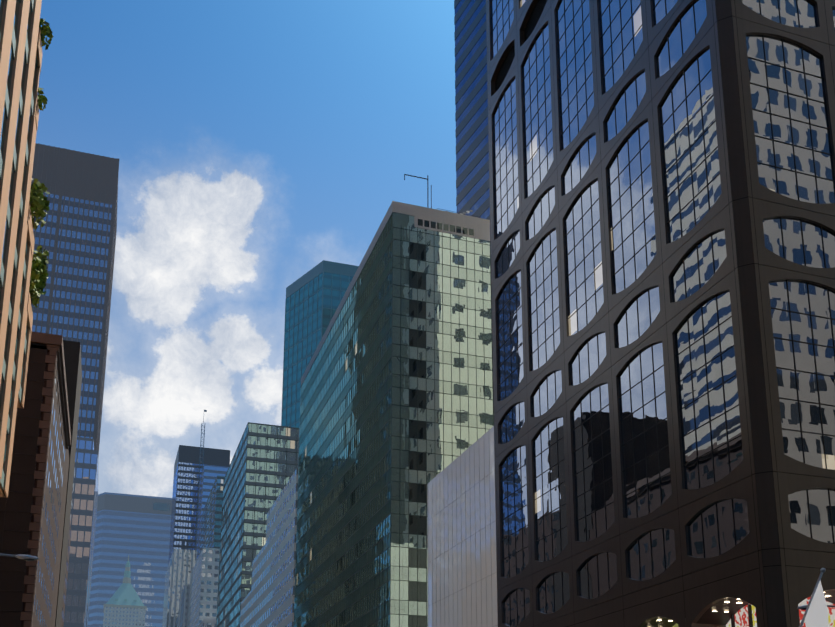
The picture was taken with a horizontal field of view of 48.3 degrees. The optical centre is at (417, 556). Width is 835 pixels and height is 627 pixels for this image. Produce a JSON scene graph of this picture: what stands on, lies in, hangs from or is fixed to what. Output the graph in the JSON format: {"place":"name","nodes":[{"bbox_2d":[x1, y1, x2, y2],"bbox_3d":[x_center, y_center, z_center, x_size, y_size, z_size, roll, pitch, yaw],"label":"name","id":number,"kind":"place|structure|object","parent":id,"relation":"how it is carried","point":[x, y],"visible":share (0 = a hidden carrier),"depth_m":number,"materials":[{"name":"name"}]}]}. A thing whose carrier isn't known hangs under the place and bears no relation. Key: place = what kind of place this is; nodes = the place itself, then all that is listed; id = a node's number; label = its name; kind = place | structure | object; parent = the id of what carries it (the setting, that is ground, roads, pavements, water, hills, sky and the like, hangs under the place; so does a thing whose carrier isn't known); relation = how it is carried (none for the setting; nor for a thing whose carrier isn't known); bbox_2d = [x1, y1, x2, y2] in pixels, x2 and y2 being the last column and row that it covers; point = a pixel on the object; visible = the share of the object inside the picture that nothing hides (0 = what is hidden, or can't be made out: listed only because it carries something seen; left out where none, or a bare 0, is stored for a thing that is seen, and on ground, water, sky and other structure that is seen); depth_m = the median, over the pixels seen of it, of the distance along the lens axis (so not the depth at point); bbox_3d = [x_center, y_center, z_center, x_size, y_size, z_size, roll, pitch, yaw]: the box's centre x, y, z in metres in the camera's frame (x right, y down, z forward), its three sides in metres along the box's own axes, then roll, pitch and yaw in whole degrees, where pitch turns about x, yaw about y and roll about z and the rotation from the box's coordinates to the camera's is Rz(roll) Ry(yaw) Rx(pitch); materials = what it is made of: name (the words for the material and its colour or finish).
{"place":"outdoors","nodes":[
{"label":"outdoors","id":0,"kind":"place"},
{"bbox_2d":[31,143,118,456],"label":"skyscraper","id":1,"kind":"structure","parent":0,"point":[75,235],"depth_m":277.71,"materials":[{"name":"glass"}]},
{"bbox_2d":[63,437,97,626],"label":"blue glass tower","id":2,"kind":"structure","parent":0,"point":[83,513],"depth_m":217.15,"materials":[{"name":"blue glass"}]},
{"bbox_2d":[88,492,171,626],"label":"skyscraper","id":3,"kind":"structure","parent":0,"point":[136,528],"depth_m":1029.02,"materials":[{"name":"blue glass"}]},
{"bbox_2d":[195,465,227,558],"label":"blue grey tower","id":4,"kind":"structure","parent":0,"point":[210,473],"depth_m":541.55,"materials":[{"name":"blue glass"}]},
{"bbox_2d":[195,410,206,545],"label":"antenna mast","id":5,"kind":"object","parent":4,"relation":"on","point":[200,473],"visible":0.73,"depth_m":555.92,"materials":[{"name":"grey metal"}]},
{"bbox_2d":[205,475,224,619],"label":"glass tower","id":6,"kind":"structure","parent":0,"point":[213,521],"depth_m":489.96,"materials":[{"name":"blue glass"}]},
{"bbox_2d":[36,0,456,497],"label":"sky","id":7,"kind":"structure","parent":0,"point":[257,144],"materials":[{"name":"blue"}]},
{"bbox_2d":[240,468,297,626],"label":"building","id":8,"kind":"structure","parent":0,"point":[268,600],"depth_m":214.04,"materials":[{"name":"blue glass"}]},
{"bbox_2d":[486,0,834,626],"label":"office building","id":9,"kind":"structure","parent":0,"point":[662,202],"depth_m":65.78,"materials":[{"name":"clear glass"}]},
{"bbox_2d":[799,568,828,626],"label":"flag on pole","id":10,"kind":"object","parent":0,"point":[816,613],"visible":1,"depth_m":36.48,"materials":[{"name":"fabric"}]},
{"label":"ground","id":11,"kind":"structure","parent":0,"visible":0},
{"bbox_2d":[0,0,41,497],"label":"building","id":12,"kind":"structure","parent":11,"relation":"on","point":[20,51],"depth_m":57.99,"materials":[{"name":"stone"}]},
{"bbox_2d":[29,18,53,307],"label":"terrace shrubs","id":13,"kind":"object","parent":12,"relation":"on","point":[39,203],"visible":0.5,"depth_m":66.94,"materials":[{"name":"green plant"}]},
{"bbox_2d":[0,331,81,626],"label":"masonry building","id":14,"kind":"structure","parent":11,"relation":"on","point":[35,508],"depth_m":96.18,"materials":[{"name":"brick"}]},
{"bbox_2d":[61,524,70,626],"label":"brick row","id":15,"kind":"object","parent":11,"relation":"on","point":[65,582],"visible":0.14,"depth_m":189.63,"materials":[{"name":"brown brick"}]},
{"bbox_2d":[103,555,146,626],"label":"tower","id":16,"kind":"structure","parent":11,"relation":"on","point":[124,606],"depth_m":918.68,"materials":[{"name":"teal metal"}]},
{"bbox_2d":[162,549,196,626],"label":"building","id":17,"kind":"structure","parent":11,"relation":"on","point":[177,593],"depth_m":484.19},
{"bbox_2d":[168,445,229,564],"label":"dark tower","id":18,"kind":"structure","parent":11,"relation":"on","point":[187,475],"depth_m":567.96,"materials":[{"name":"blue glass"}]},
{"bbox_2d":[190,547,219,626],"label":"building","id":19,"kind":"structure","parent":11,"relation":"on","point":[204,594],"depth_m":420.18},
{"bbox_2d":[216,422,299,626],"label":"office building","id":20,"kind":"structure","parent":11,"relation":"on","point":[263,466],"depth_m":282.71,"materials":[{"name":"teal glass"}]},
{"bbox_2d":[281,260,358,427],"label":"teal glass tower","id":21,"kind":"structure","parent":11,"relation":"on","point":[315,295],"depth_m":339.42,"materials":[{"name":"teal glass"}]},
{"bbox_2d":[294,201,493,626],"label":"office building","id":22,"kind":"structure","parent":11,"relation":"on","point":[396,410],"depth_m":138.20,"materials":[{"name":"green glass"}]},
{"bbox_2d":[404,174,480,217],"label":"roof antenna rail","id":23,"kind":"object","parent":22,"relation":"on","point":[431,195],"visible":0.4,"depth_m":142.89,"materials":[{"name":"metal"}]},
{"bbox_2d":[427,426,497,626],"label":"building","id":24,"kind":"structure","parent":11,"relation":"on","point":[462,551],"depth_m":99.69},
{"bbox_2d":[454,0,493,406],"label":"ribbon window tower","id":25,"kind":"structure","parent":11,"relation":"on","point":[472,146],"depth_m":199.34,"materials":[{"name":"glass"}]},
{"bbox_3d":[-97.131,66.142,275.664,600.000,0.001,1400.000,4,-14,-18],"label":"road","id":26,"kind":"structure","parent":0,"visible":0},
{"bbox_2d":[0,553,38,560],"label":"street lamp","id":27,"kind":"object","parent":26,"relation":"on","point":[27,557],"visible":1,"depth_m":34.43,"materials":[{"name":"grey metal"}]},
{"bbox_2d":[797,605,834,609],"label":"street lamp","id":28,"kind":"object","parent":26,"relation":"on","point":[803,607],"visible":0.62,"depth_m":45.75,"materials":[{"name":"grey metal"}]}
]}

